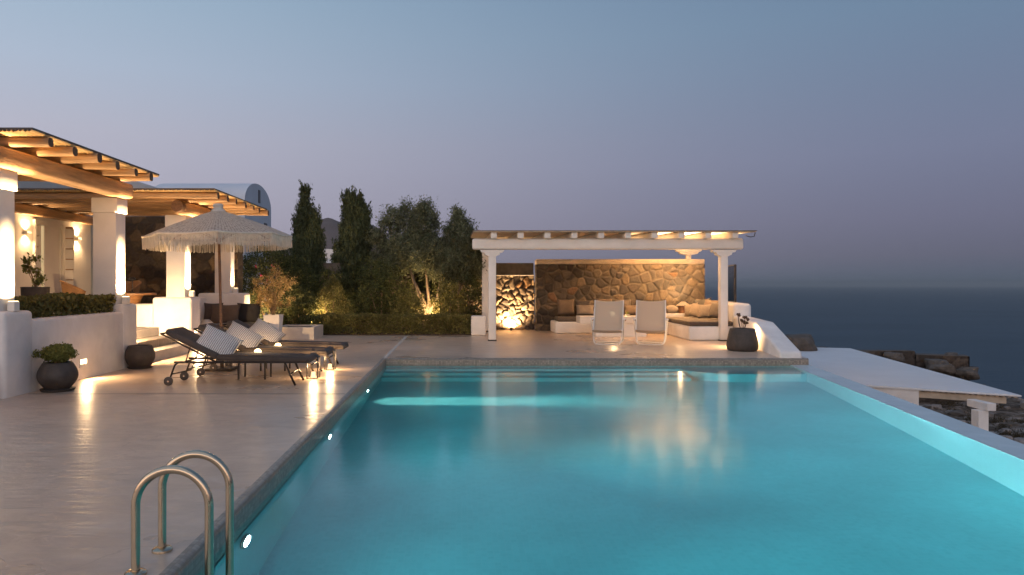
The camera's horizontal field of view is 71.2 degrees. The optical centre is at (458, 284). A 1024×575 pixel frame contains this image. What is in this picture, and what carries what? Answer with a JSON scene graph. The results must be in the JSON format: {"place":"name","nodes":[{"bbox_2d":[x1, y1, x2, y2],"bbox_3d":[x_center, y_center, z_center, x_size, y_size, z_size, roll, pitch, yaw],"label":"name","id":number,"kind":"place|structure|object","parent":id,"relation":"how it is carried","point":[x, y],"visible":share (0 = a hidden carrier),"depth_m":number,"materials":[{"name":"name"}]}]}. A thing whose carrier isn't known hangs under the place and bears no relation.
{"place":"outdoors","nodes":[
{"label":"outdoors","id":0,"kind":"place"},
{"bbox_2d":[20,252,49,315],"bbox_3d":[-8.813,0.133,14.812,0.566,1.614,0.581,0,0,0],"label":"potted tree","id":1,"kind":"object","parent":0,"point":[35,289],"visible":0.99,"depth_m":14.70,"materials":[{"name":"green plant"}]},
{"bbox_2d":[60,280,85,294],"bbox_3d":[-9.195,0.421,17.074,0.663,1.045,0.803,0,0,-30],"label":"wicker armchair","id":2,"kind":"object","parent":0,"point":[67,287],"visible":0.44,"depth_m":16.76,"materials":[{"name":"brown wicker"}]},
{"bbox_2d":[125,280,141,292],"bbox_3d":[-8.124,0.421,17.395,0.803,1.045,0.663,0,0,30],"label":"wicker armchair","id":3,"kind":"object","parent":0,"point":[136,286],"visible":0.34,"depth_m":17.64,"materials":[{"name":"brown wicker"}]},
{"bbox_2d":[125,293,156,303],"bbox_3d":[-7.600,0.568,16.600,1.040,0.745,1.040,0,0,0],"label":"round table","id":4,"kind":"object","parent":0,"point":[135,298],"visible":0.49,"depth_m":16.43,"materials":[{"name":"brown wood"}]},
{"bbox_2d":[200,319,212,324],"bbox_3d":[-6.050,0.973,17.150,0.330,0.255,0.330,0,0,0],"label":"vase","id":5,"kind":"object","parent":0,"point":[205,321],"visible":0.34,"depth_m":17.04,"materials":[{"name":"ceramic"}]},
{"bbox_2d":[155,183,270,318],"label":"vaulted house","id":6,"kind":"structure","parent":0,"point":[254,193],"depth_m":30.87,"materials":[{"name":"white paint"}]},
{"bbox_2d":[274,218,389,274],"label":"hills","id":7,"kind":"structure","parent":0,"point":[331,227],"depth_m":512.38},
{"bbox_2d":[323,328,470,334],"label":"garden soil","id":8,"kind":"structure","parent":0,"point":[344,333],"depth_m":21.05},
{"bbox_2d":[243,241,308,324],"bbox_3d":[-5.948,0.066,22.266,2.500,2.869,1.633,0,0,0],"label":"shrub","id":9,"kind":"object","parent":8,"relation":"on","point":[261,267],"visible":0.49,"depth_m":22.06,"materials":[{"name":"green plant"}]},
{"bbox_2d":[276,254,319,324],"bbox_3d":[-5.167,0.273,22.616,1.287,2.456,1.290,0,0,-37],"label":"shrub","id":10,"kind":"object","parent":8,"relation":"on","point":[302,272],"visible":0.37,"depth_m":22.54,"materials":[{"name":"green plant"}]},
{"bbox_2d":[280,283,321,324],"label":"shrub","id":11,"kind":"object","parent":8,"relation":"on","point":[296,304],"visible":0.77,"depth_m":21.53,"materials":[{"name":"green plant"}]},
{"bbox_2d":[289,179,327,315],"bbox_3d":[-5.081,-1.028,23.895,1.698,5.057,1.409,0,0,0],"label":"cypress tree","id":12,"kind":"object","parent":8,"relation":"on","point":[308,238],"visible":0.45,"depth_m":23.77,"materials":[{"name":"green plant"}]},
{"bbox_2d":[300,313,325,324],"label":"hedge","id":13,"kind":"object","parent":8,"relation":"on","point":[317,318],"visible":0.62,"depth_m":21.13,"materials":[{"name":"green plant"}]},
{"bbox_2d":[303,266,355,324],"bbox_3d":[-4.202,0.460,23.182,1.909,2.196,1.108,0,0,0],"label":"shrub","id":14,"kind":"object","parent":8,"relation":"on","point":[327,273],"visible":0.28,"depth_m":23.12,"materials":[{"name":"green plant"}]},
{"bbox_2d":[314,269,353,329],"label":"shrub","id":15,"kind":"object","parent":8,"relation":"on","point":[331,287],"visible":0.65,"depth_m":21.81,"materials":[{"name":"green plant"}]},
{"bbox_2d":[330,185,374,325],"bbox_3d":[-3.612,-0.935,23.873,1.816,4.873,1.684,0,0,0],"label":"cypress tree","id":16,"kind":"object","parent":8,"relation":"on","point":[350,248],"visible":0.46,"depth_m":23.88,"materials":[{"name":"green plant"}]},
{"bbox_2d":[345,253,394,327],"bbox_3d":[-2.874,0.237,23.306,1.844,2.528,1.011,0,0,0],"label":"shrub","id":17,"kind":"object","parent":8,"relation":"on","point":[357,284],"visible":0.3,"depth_m":23.19,"materials":[{"name":"green plant"}]},
{"bbox_2d":[355,258,406,328],"bbox_3d":[-2.446,0.262,22.420,1.707,2.477,1.599,0,0,0],"label":"shrub","id":18,"kind":"object","parent":8,"relation":"on","point":[371,290],"visible":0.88,"depth_m":22.28,"materials":[{"name":"green plant"}]},
{"bbox_2d":[363,195,415,280],"bbox_3d":[-2.178,-0.757,23.825,2.015,4.521,1.628,0,0,0],"label":"olive tree","id":19,"kind":"object","parent":8,"relation":"on","point":[394,217],"visible":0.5,"depth_m":23.72,"materials":[{"name":"green plant"}]},
{"bbox_2d":[322,312,471,334],"bbox_3d":[-1.825,1.156,21.291,4.496,0.676,0.747,0,0,0],"label":"hedge","id":20,"kind":"object","parent":8,"relation":"on","point":[356,318],"visible":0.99,"depth_m":21.04,"materials":[{"name":"green plant"}]},
{"bbox_2d":[388,285,429,330],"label":"shrub","id":21,"kind":"object","parent":8,"relation":"on","point":[417,301],"visible":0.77,"depth_m":21.84,"materials":[{"name":"green plant"}]},
{"bbox_2d":[381,195,461,328],"bbox_3d":[-1.135,-0.713,23.010,2.863,4.438,2.075,0,0,0],"label":"olive tree","id":22,"kind":"object","parent":8,"relation":"on","point":[419,248],"visible":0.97,"depth_m":22.75,"materials":[{"name":"green plant"}]},
{"bbox_2d":[390,274,465,327],"bbox_3d":[-1.032,0.557,23.507,2.770,2.038,0.951,0,0,0],"label":"shrub","id":23,"kind":"object","parent":8,"relation":"on","point":[421,284],"visible":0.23,"depth_m":23.39,"materials":[{"name":"green plant"}]},
{"bbox_2d":[427,274,469,330],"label":"shrub","id":24,"kind":"object","parent":8,"relation":"on","point":[438,304],"visible":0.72,"depth_m":22.11,"materials":[{"name":"green plant"}]},
{"bbox_2d":[435,203,496,328],"bbox_3d":[0.154,-0.627,22.982,2.166,4.257,1.790,0,0,0],"label":"olive tree","id":25,"kind":"object","parent":8,"relation":"on","point":[459,229],"visible":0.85,"depth_m":22.64,"materials":[{"name":"green plant"}]},
{"bbox_2d":[0,329,805,574],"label":"deck","id":26,"kind":"structure","parent":0,"point":[82,460],"depth_m":7.22,"materials":[{"name":"tile"}]},
{"bbox_2d":[31,342,78,392],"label":"potted shrub","id":27,"kind":"object","parent":26,"relation":"on","point":[59,372],"visible":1,"depth_m":9.89,"materials":[{"name":"ceramic"}]},
{"bbox_2d":[0,303,136,398],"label":"planter wall","id":28,"kind":"structure","parent":26,"relation":"on","point":[101,341],"depth_m":10.77,"materials":[{"name":"white plaster"},{"name":"soil"}]},
{"bbox_2d":[0,168,17,311],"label":"column","id":29,"kind":"structure","parent":28,"relation":"on","point":[8,183],"depth_m":9.62,"materials":[{"name":"paint"}]},
{"bbox_2d":[7,301,19,310],"bbox_3d":[-6.010,0.291,9.610,0.100,0.137,0.120,0,0,0],"label":"uplight","id":30,"kind":"object","parent":28,"relation":"on","point":[13,305],"visible":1,"depth_m":9.55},
{"bbox_2d":[15,292,116,317],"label":"hedge","id":31,"kind":"object","parent":28,"relation":"in","point":[54,304],"visible":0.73,"depth_m":11.17,"materials":[{"name":"green plant"}]},
{"bbox_2d":[79,358,86,367],"bbox_3d":[-5.971,1.245,11.300,0.042,0.144,0.224,0,0,0],"label":"recessed light","id":32,"kind":"object","parent":28,"relation":"attached to","point":[83,361],"visible":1,"depth_m":11.29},
{"bbox_2d":[91,197,126,303],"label":"column","id":33,"kind":"structure","parent":28,"relation":"on","point":[109,213],"depth_m":12.68,"materials":[{"name":"paint"}]},
{"bbox_2d":[122,296,129,303],"bbox_3d":[-6.010,0.281,12.860,0.100,0.137,0.120,0,0,0],"label":"uplight","id":34,"kind":"object","parent":28,"relation":"on","point":[125,299],"visible":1,"depth_m":12.80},
{"bbox_2d":[15,181,156,314],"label":"house","id":35,"kind":"structure","parent":26,"relation":"on","point":[66,256],"depth_m":17.70,"materials":[{"name":"beige paint"}]},
{"bbox_2d":[33,219,73,314],"bbox_3d":[-9.940,-0.300,17.387,0.360,2.480,1.375,0,0,0],"label":"door","id":36,"kind":"structure","parent":35,"relation":"in","point":[47,236],"depth_m":17.66,"materials":[{"name":"beige paint"}]},
{"bbox_2d":[0,127,158,198],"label":"timber canopy","id":37,"kind":"object","parent":35,"relation":"attached to","point":[30,154],"visible":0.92,"depth_m":10.60,"materials":[{"name":"wood"}]},
{"bbox_2d":[14,188,268,225],"bbox_3d":[-7.501,-1.773,17.135,4.959,0.464,4.730,0,0,0],"label":"timber canopy","id":38,"kind":"object","parent":35,"relation":"attached to","point":[192,202],"visible":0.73,"depth_m":15.90,"materials":[{"name":"wood"}]},
{"bbox_2d":[124,344,154,368],"bbox_3d":[-5.720,1.292,12.780,0.510,0.407,0.510,0,0,0],"label":"empty pot","id":39,"kind":"object","parent":26,"relation":"on","point":[140,356],"visible":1,"depth_m":12.60,"materials":[{"name":"ceramic"}]},
{"bbox_2d":[137,327,189,360],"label":"steps","id":40,"kind":"structure","parent":26,"relation":"on","point":[164,347],"depth_m":15.01,"materials":[{"name":"concrete"}]},
{"bbox_2d":[124,450,233,574],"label":"pool ladder","id":41,"kind":"object","parent":26,"relation":"attached to","point":[172,466],"visible":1,"depth_m":3.68,"materials":[{"name":"silver metal"}]},
{"bbox_2d":[125,216,242,303],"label":"stone wall","id":42,"kind":"structure","parent":26,"relation":"on","point":[147,268],"depth_m":20.13,"materials":[{"name":"stone"}]},
{"bbox_2d":[136,293,249,351],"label":"stepped wall","id":43,"kind":"structure","parent":26,"relation":"on","point":[163,314],"depth_m":15.85,"materials":[{"name":"paint"}]},
{"bbox_2d":[165,215,191,296],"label":"column","id":44,"kind":"structure","parent":43,"relation":"on","point":[178,273],"depth_m":15.86,"materials":[{"name":"paint"}]},
{"bbox_2d":[215,242,233,292],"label":"column","id":45,"kind":"structure","parent":43,"relation":"on","point":[227,271],"depth_m":19.02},
{"bbox_2d":[141,203,291,370],"bbox_3d":[-4.196,0.035,12.520,2.434,2.930,2.434,-1,0,0],"label":"parasol","id":46,"kind":"object","parent":26,"relation":"on","point":[218,224],"visible":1,"depth_m":11.95,"materials":[{"name":"fabric"}]},
{"bbox_2d":[160,327,315,385],"bbox_3d":[-3.335,1.084,10.859,2.210,0.846,0.672,0,0,0],"label":"sun lounger","id":47,"kind":"object","parent":26,"relation":"on","point":[186,336],"visible":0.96,"depth_m":10.57,"materials":[{"name":"brown metal"}]},
{"bbox_2d":[196,324,243,353],"bbox_3d":[-3.660,0.895,10.840,0.620,0.192,0.520,27,38,-8],"label":"pillow","id":48,"kind":"object","parent":47,"relation":"on","point":[216,340],"visible":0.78,"depth_m":10.78,"materials":[{"name":"white fabric"}]},
{"bbox_2d":[237,352,271,379],"bbox_3d":[-3.265,1.300,11.410,0.450,0.400,0.380,0,0,0],"label":"side table","id":49,"kind":"object","parent":26,"relation":"on","point":[238,371],"visible":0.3,"depth_m":11.24,"materials":[{"name":"brown metal"}]},
{"bbox_2d":[193,323,332,375],"bbox_3d":[-3.265,1.084,11.989,2.210,0.846,0.672,0,0,0],"label":"sun lounger","id":50,"kind":"object","parent":26,"relation":"on","point":[321,351],"visible":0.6,"depth_m":11.71,"materials":[{"name":"brown metal"}]},
{"bbox_2d":[225,321,264,347],"bbox_3d":[-3.640,0.900,11.970,0.620,0.192,0.520,29,34,-5],"label":"pillow","id":51,"kind":"object","parent":50,"relation":"on","point":[249,337],"visible":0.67,"depth_m":11.94,"materials":[{"name":"white fabric"}]},
{"bbox_2d":[250,263,297,339],"bbox_3d":[-4.874,0.459,18.834,1.074,2.082,1.016,0,0,28],"label":"potted dry shrub","id":52,"kind":"object","parent":26,"relation":"on","point":[274,319],"visible":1,"depth_m":18.78,"materials":[{"name":"brown plant"}]},
{"bbox_2d":[260,363,290,370],"bbox_3d":[-3.225,1.300,12.530,0.450,0.400,0.380,0,0,0],"label":"side table","id":53,"kind":"object","parent":26,"relation":"on","point":[266,366],"visible":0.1,"depth_m":12.35,"materials":[{"name":"brown metal"}]},
{"bbox_2d":[222,320,348,366],"bbox_3d":[-3.185,1.084,13.169,2.210,0.846,0.672,0,0,0],"label":"sun lounger","id":54,"kind":"object","parent":26,"relation":"on","point":[340,345],"visible":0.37,"depth_m":12.89,"materials":[{"name":"brown metal"}]},
{"bbox_2d":[249,318,285,341],"bbox_3d":[-3.560,0.895,13.140,0.620,0.192,0.520,32,29,-1],"label":"pillow","id":55,"kind":"object","parent":54,"relation":"on","point":[267,331],"visible":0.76,"depth_m":13.08,"materials":[{"name":"white fabric"}]},
{"bbox_2d":[281,325,322,339],"bbox_3d":[-4.470,1.330,19.950,1.100,0.340,1.300,0,0,0],"label":"cement box","id":56,"kind":"object","parent":26,"relation":"on","point":[302,332],"visible":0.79,"depth_m":19.30,"materials":[{"name":"concrete"}]},
{"bbox_2d":[306,349,319,378],"bbox_3d":[-2.330,1.264,11.420,0.186,0.472,0.186,0,0,0],"label":"lantern","id":57,"kind":"object","parent":26,"relation":"on","point":[313,375],"visible":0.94,"depth_m":11.39,"materials":[{"name":"black metal"}]},
{"bbox_2d":[324,343,335,369],"bbox_3d":[-2.270,1.264,12.550,0.186,0.472,0.186,0,0,0],"label":"lantern","id":58,"kind":"object","parent":26,"relation":"on","point":[330,367],"visible":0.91,"depth_m":12.52,"materials":[{"name":"black metal"}]},
{"bbox_2d":[383,336,407,357],"bbox_3d":[-1.515,1.509,17.745,0.080,0.022,6.310,0,0,0],"label":"deck strip","id":59,"kind":"object","parent":26,"relation":"on","point":[394,348],"visible":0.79,"depth_m":16.80,"materials":[{"name":"metal"}]},
{"bbox_2d":[278,263,534,329],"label":"garden wall","id":60,"kind":"structure","parent":26,"relation":"on","point":[515,295],"depth_m":23.69,"materials":[{"name":"stone"}]},
{"bbox_2d":[471,315,485,334],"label":"planter block","id":61,"kind":"structure","parent":26,"relation":"on","point":[478,324],"depth_m":21.00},
{"bbox_2d":[458,269,481,314],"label":"shrub","id":62,"kind":"object","parent":61,"relation":"in","point":[469,290],"visible":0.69,"depth_m":22.77,"materials":[{"name":"green plant"}]},
{"bbox_2d":[159,358,808,574],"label":"pool coping","id":63,"kind":"object","parent":26,"relation":"on","point":[189,559],"visible":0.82,"depth_m":8.21,"materials":[{"name":"tile"}]},
{"bbox_2d":[590,300,625,344],"bbox_3d":[3.748,0.950,17.906,0.880,1.099,1.253,0,0,15],"label":"sling chair","id":64,"kind":"object","parent":26,"relation":"on","point":[608,317],"visible":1,"depth_m":18.13,"materials":[{"name":"fabric"}]},
{"bbox_2d":[576,316,645,336],"bbox_3d":[4.455,1.208,20.675,1.990,0.585,0.650,0,0,0],"label":"coffee table","id":65,"kind":"object","parent":26,"relation":"on","point":[629,331],"visible":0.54,"depth_m":20.40,"materials":[{"name":"beige paint"}]},
{"bbox_2d":[470,230,756,340],"bbox_3d":[4.255,-0.018,21.177,7.790,3.035,5.239,0,0,0],"label":"pergola","id":66,"kind":"object","parent":26,"relation":"on","point":[721,245],"visible":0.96,"depth_m":18.89,"materials":[{"name":"white paint"}]},
{"bbox_2d":[535,259,704,330],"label":"stone wall","id":67,"kind":"structure","parent":26,"relation":"on","point":[674,282],"depth_m":23.03,"materials":[{"name":"beige stone"}]},
{"bbox_2d":[550,320,732,339],"bbox_3d":[5.463,1.310,21.015,5.025,0.380,3.930,0,0,0],"label":"masonry sofa","id":68,"kind":"object","parent":26,"relation":"on","point":[692,332],"visible":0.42,"depth_m":20.29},
{"bbox_2d":[555,316,575,321],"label":"seat cushion","id":69,"kind":"object","parent":68,"relation":"on","point":[565,318],"visible":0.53,"depth_m":21.79,"materials":[{"name":"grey fabric"}]},
{"bbox_2d":[576,305,593,314],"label":"cushion","id":70,"kind":"object","parent":69,"relation":"on","point":[585,309],"visible":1,"depth_m":22.29,"materials":[{"name":"beige fabric"}]},
{"bbox_2d":[557,299,574,315],"bbox_3d":[3.400,0.720,22.620,0.580,0.540,0.201,0,-12,-3],"label":"cushion","id":71,"kind":"object","parent":68,"relation":"on","point":[565,307],"visible":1,"depth_m":22.55,"materials":[{"name":"brown fabric"}]},
{"bbox_2d":[575,300,592,315],"bbox_3d":[3.980,0.740,22.600,0.560,0.500,0.202,0,-14,4],"label":"cushion","id":72,"kind":"object","parent":68,"relation":"on","point":[583,302],"visible":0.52,"depth_m":22.57,"materials":[{"name":"brown fabric"}]},
{"bbox_2d":[614,299,630,304],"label":"cushion","id":73,"kind":"object","parent":68,"relation":"on","point":[627,302],"visible":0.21,"depth_m":22.62,"materials":[{"name":"grey fabric"}]},
{"bbox_2d":[666,317,732,325],"bbox_3d":[7.027,1.054,20.480,1.711,0.128,2.840,0,0,0],"label":"seat cushion","id":74,"kind":"object","parent":68,"relation":"on","point":[691,321],"visible":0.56,"depth_m":19.59,"materials":[{"name":"grey fabric"}]},
{"bbox_2d":[684,303,697,316],"bbox_3d":[7.120,0.790,21.850,0.460,0.437,0.171,-13,-29,44],"label":"cushion","id":75,"kind":"object","parent":74,"relation":"on","point":[687,309],"visible":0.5,"depth_m":21.85,"materials":[{"name":"beige fabric"}]},
{"bbox_2d":[688,303,698,317],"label":"cushion","id":76,"kind":"object","parent":74,"relation":"on","point":[694,310],"visible":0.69,"depth_m":21.37,"materials":[{"name":"beige fabric"}]},
{"bbox_2d":[694,298,710,304],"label":"cushion","id":77,"kind":"object","parent":74,"relation":"on","point":[700,302],"visible":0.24,"depth_m":21.75,"materials":[{"name":"beige fabric"}]},
{"bbox_2d":[698,304,710,317],"bbox_3d":[7.180,0.780,20.750,0.460,0.437,0.171,-8,-26,45],"label":"cushion","id":78,"kind":"object","parent":74,"relation":"on","point":[704,310],"visible":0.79,"depth_m":20.70,"materials":[{"name":"beige fabric"}]},
{"bbox_2d":[704,299,717,304],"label":"cushion","id":79,"kind":"object","parent":74,"relation":"on","point":[707,302],"visible":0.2,"depth_m":21.23,"materials":[{"name":"brown fabric"}]},
{"bbox_2d":[708,302,717,317],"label":"cushion","id":80,"kind":"object","parent":74,"relation":"on","point":[713,312],"visible":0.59,"depth_m":20.15,"materials":[{"name":"grey fabric"}]},
{"bbox_2d":[633,300,668,344],"bbox_3d":[4.825,0.950,17.907,0.880,1.099,1.253,0,0,16],"label":"sling chair","id":81,"kind":"object","parent":26,"relation":"on","point":[650,317],"visible":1,"depth_m":18.13,"materials":[{"name":"fabric"}]},
{"bbox_2d":[666,313,692,316],"bbox_3d":[7.181,1.208,22.665,1.854,0.585,0.640,0,0,0],"label":"corner table","id":82,"kind":"object","parent":26,"relation":"on","point":[674,314],"visible":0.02,"depth_m":22.34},
{"bbox_2d":[666,305,678,312],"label":"cushion","id":83,"kind":"object","parent":82,"relation":"on","point":[672,309],"visible":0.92,"depth_m":22.50,"materials":[{"name":"beige fabric"}]},
{"bbox_2d":[676,302,688,312],"bbox_3d":[7.140,0.728,22.660,0.420,0.375,0.420,0,0,0],"label":"corner lamp","id":84,"kind":"object","parent":82,"relation":"on","point":[680,305],"visible":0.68,"depth_m":22.54,"materials":[{"name":"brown wood"}]},
{"bbox_2d":[726,313,758,351],"bbox_3d":[6.430,1.071,16.150,0.684,0.859,0.684,0,0,0],"label":"flower pot","id":85,"kind":"object","parent":26,"relation":"on","point":[743,339],"visible":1,"depth_m":15.90,"materials":[{"name":"ceramic"}]},
{"bbox_2d":[728,301,800,357],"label":"parapet wall","id":86,"kind":"structure","parent":26,"relation":"on","point":[773,340],"depth_m":16.09,"materials":[{"name":"paint"}]},
{"bbox_2d":[728,264,735,301],"bbox_3d":[8.215,-0.031,21.774,0.059,1.098,2.502,0,0,11],"label":"glass screen","id":87,"kind":"object","parent":86,"relation":"on","point":[731,283],"visible":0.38,"depth_m":21.00,"materials":[{"name":"clear glass"}]},
{"bbox_2d":[0,0,1023,286],"label":"sky","id":88,"kind":"structure","parent":0,"point":[863,143],"materials":[{"name":"blue"}]},
{"bbox_2d":[197,365,1023,574],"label":"pool water","id":89,"kind":"structure","parent":0,"point":[593,470],"depth_m":5.84,"materials":[{"name":"liquid"}]},
{"bbox_2d":[272,276,1023,435],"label":"ground","id":90,"kind":"structure","parent":0,"point":[1015,411],"depth_m":31.49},
{"bbox_2d":[323,249,335,262],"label":"house","id":91,"kind":"structure","parent":90,"relation":"on","point":[328,251],"depth_m":79.90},
{"bbox_2d":[784,334,817,350],"bbox_3d":[14.127,2.631,29.731,1.606,1.109,2.069,0,0,0],"label":"boulder","id":92,"kind":"object","parent":90,"relation":"on","point":[803,342],"visible":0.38,"depth_m":28.86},
{"bbox_2d":[858,350,914,365],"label":"ruined wall","id":93,"kind":"structure","parent":90,"relation":"on","point":[909,355],"depth_m":34.96,"materials":[{"name":"stone"}]},
{"bbox_2d":[883,352,904,361],"bbox_3d":[21.175,3.542,34.660,0.739,0.457,0.832,0,0,-42],"label":"boulder","id":94,"kind":"object","parent":93,"relation":"on","point":[898,357],"visible":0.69,"depth_m":34.42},
{"bbox_2d":[791,365,1023,460],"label":"infinity edge","id":95,"kind":"object","parent":90,"relation":"on","point":[1013,448],"visible":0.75,"depth_m":8.82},
{"bbox_2d":[800,347,1021,430],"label":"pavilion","id":96,"kind":"structure","parent":90,"relation":"on","point":[907,382],"depth_m":20.03,"materials":[{"name":"paint"}]},
{"bbox_2d":[931,404,942,409],"bbox_3d":[22.122,5.699,32.948,0.462,0.284,0.590,0,0,19],"label":"boulder","id":97,"kind":"object","parent":90,"relation":"on","point":[937,407],"visible":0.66,"depth_m":32.76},
{"bbox_2d":[914,353,969,403],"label":"ruined wall","id":98,"kind":"structure","parent":90,"relation":"on","point":[959,361],"depth_m":34.48,"materials":[{"name":"stone"}]},
{"bbox_2d":[923,358,955,374],"bbox_3d":[22.888,3.938,34.012,1.081,0.674,1.338,0,0,0],"label":"boulder","id":99,"kind":"object","parent":98,"relation":"on","point":[946,367],"visible":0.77,"depth_m":33.63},
{"bbox_2d":[944,352,957,354],"bbox_3d":[23.984,3.474,34.726,0.594,0.326,0.568,0,0,-15],"label":"boulder","id":100,"kind":"object","parent":98,"relation":"on","point":[950,353],"visible":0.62,"depth_m":34.60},
{"bbox_2d":[953,366,979,379],"bbox_3d":[24.319,4.240,34.052,1.089,0.598,0.948,0,0,-34],"label":"boulder","id":101,"kind":"object","parent":98,"relation":"on","point":[968,373],"visible":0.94,"depth_m":33.78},
{"bbox_2d":[947,410,965,415],"bbox_3d":[21.533,5.592,30.775,0.685,0.284,0.462,0,0,43],"label":"boulder","id":102,"kind":"object","parent":90,"relation":"on","point":[957,412],"visible":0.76,"depth_m":30.65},
{"bbox_2d":[937,400,1023,437],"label":"scrub","id":103,"kind":"object","parent":90,"relation":"on","point":[1005,432],"visible":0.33,"depth_m":28.64,"materials":[{"name":"green plant"}]},
{"bbox_2d":[998,428,1011,432],"bbox_3d":[20.065,5.399,26.160,0.362,0.203,0.430,0,0,0],"label":"boulder","id":104,"kind":"object","parent":90,"relation":"on","point":[1002,430],"visible":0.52,"depth_m":26.09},
{"bbox_2d":[1013,437,1023,443],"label":"boulder","id":105,"kind":"object","parent":90,"relation":"on","point":[1019,439],"visible":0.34,"depth_m":21.72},
{"bbox_2d":[534,286,1023,398],"bbox_3d":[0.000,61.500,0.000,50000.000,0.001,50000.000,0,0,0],"label":"sea","id":106,"kind":"structure","parent":0,"point":[982,328],"depth_m":1288.23,"materials":[{"name":"liquid"}]},
{"bbox_3d":[-5.830,1.315,17.970,1.760,0.430,1.940,0,0,0],"label":"masonry bench","id":107,"kind":"object","parent":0,"visible":0},
{"bbox_2d":[203,303,222,319],"bbox_3d":[-6.420,0.720,18.620,0.500,0.500,0.181,0,-12,-5],"label":"cushion","id":108,"kind":"object","parent":107,"relation":"on","point":[207,310],"visible":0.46,"depth_m":18.55,"materials":[{"name":"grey fabric"}]},
{"bbox_2d":[218,322,268,329],"bbox_3d":[-5.485,1.049,18.085,1.030,0.098,1.670,0,0,0],"label":"seat cushion","id":109,"kind":"object","parent":107,"relation":"on","point":[248,323],"visible":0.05,"depth_m":17.80,"materials":[{"name":"grey fabric"}]},
{"bbox_2d":[211,304,240,322],"bbox_3d":[-6.020,0.760,18.350,0.800,0.520,0.222,0,-14,6],"label":"cushion","id":110,"kind":"object","parent":109,"relation":"on","point":[230,312],"visible":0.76,"depth_m":18.27,"materials":[{"name":"brown fabric"}]},
{"bbox_2d":[237,303,260,321],"bbox_3d":[-5.460,0.740,18.520,0.620,0.540,0.201,0,-12,-5],"label":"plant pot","id":111,"kind":"object","parent":109,"relation":"on","point":[249,312],"visible":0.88,"depth_m":18.44,"materials":[{"name":"black ceramic"}]},
{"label":"seat cushion","id":112,"kind":"object","parent":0,"visible":0},
{"bbox_2d":[624,305,635,314],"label":"cushion","id":113,"kind":"object","parent":112,"relation":"on","point":[631,309],"visible":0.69,"depth_m":22.30,"materials":[{"name":"brown fabric"}]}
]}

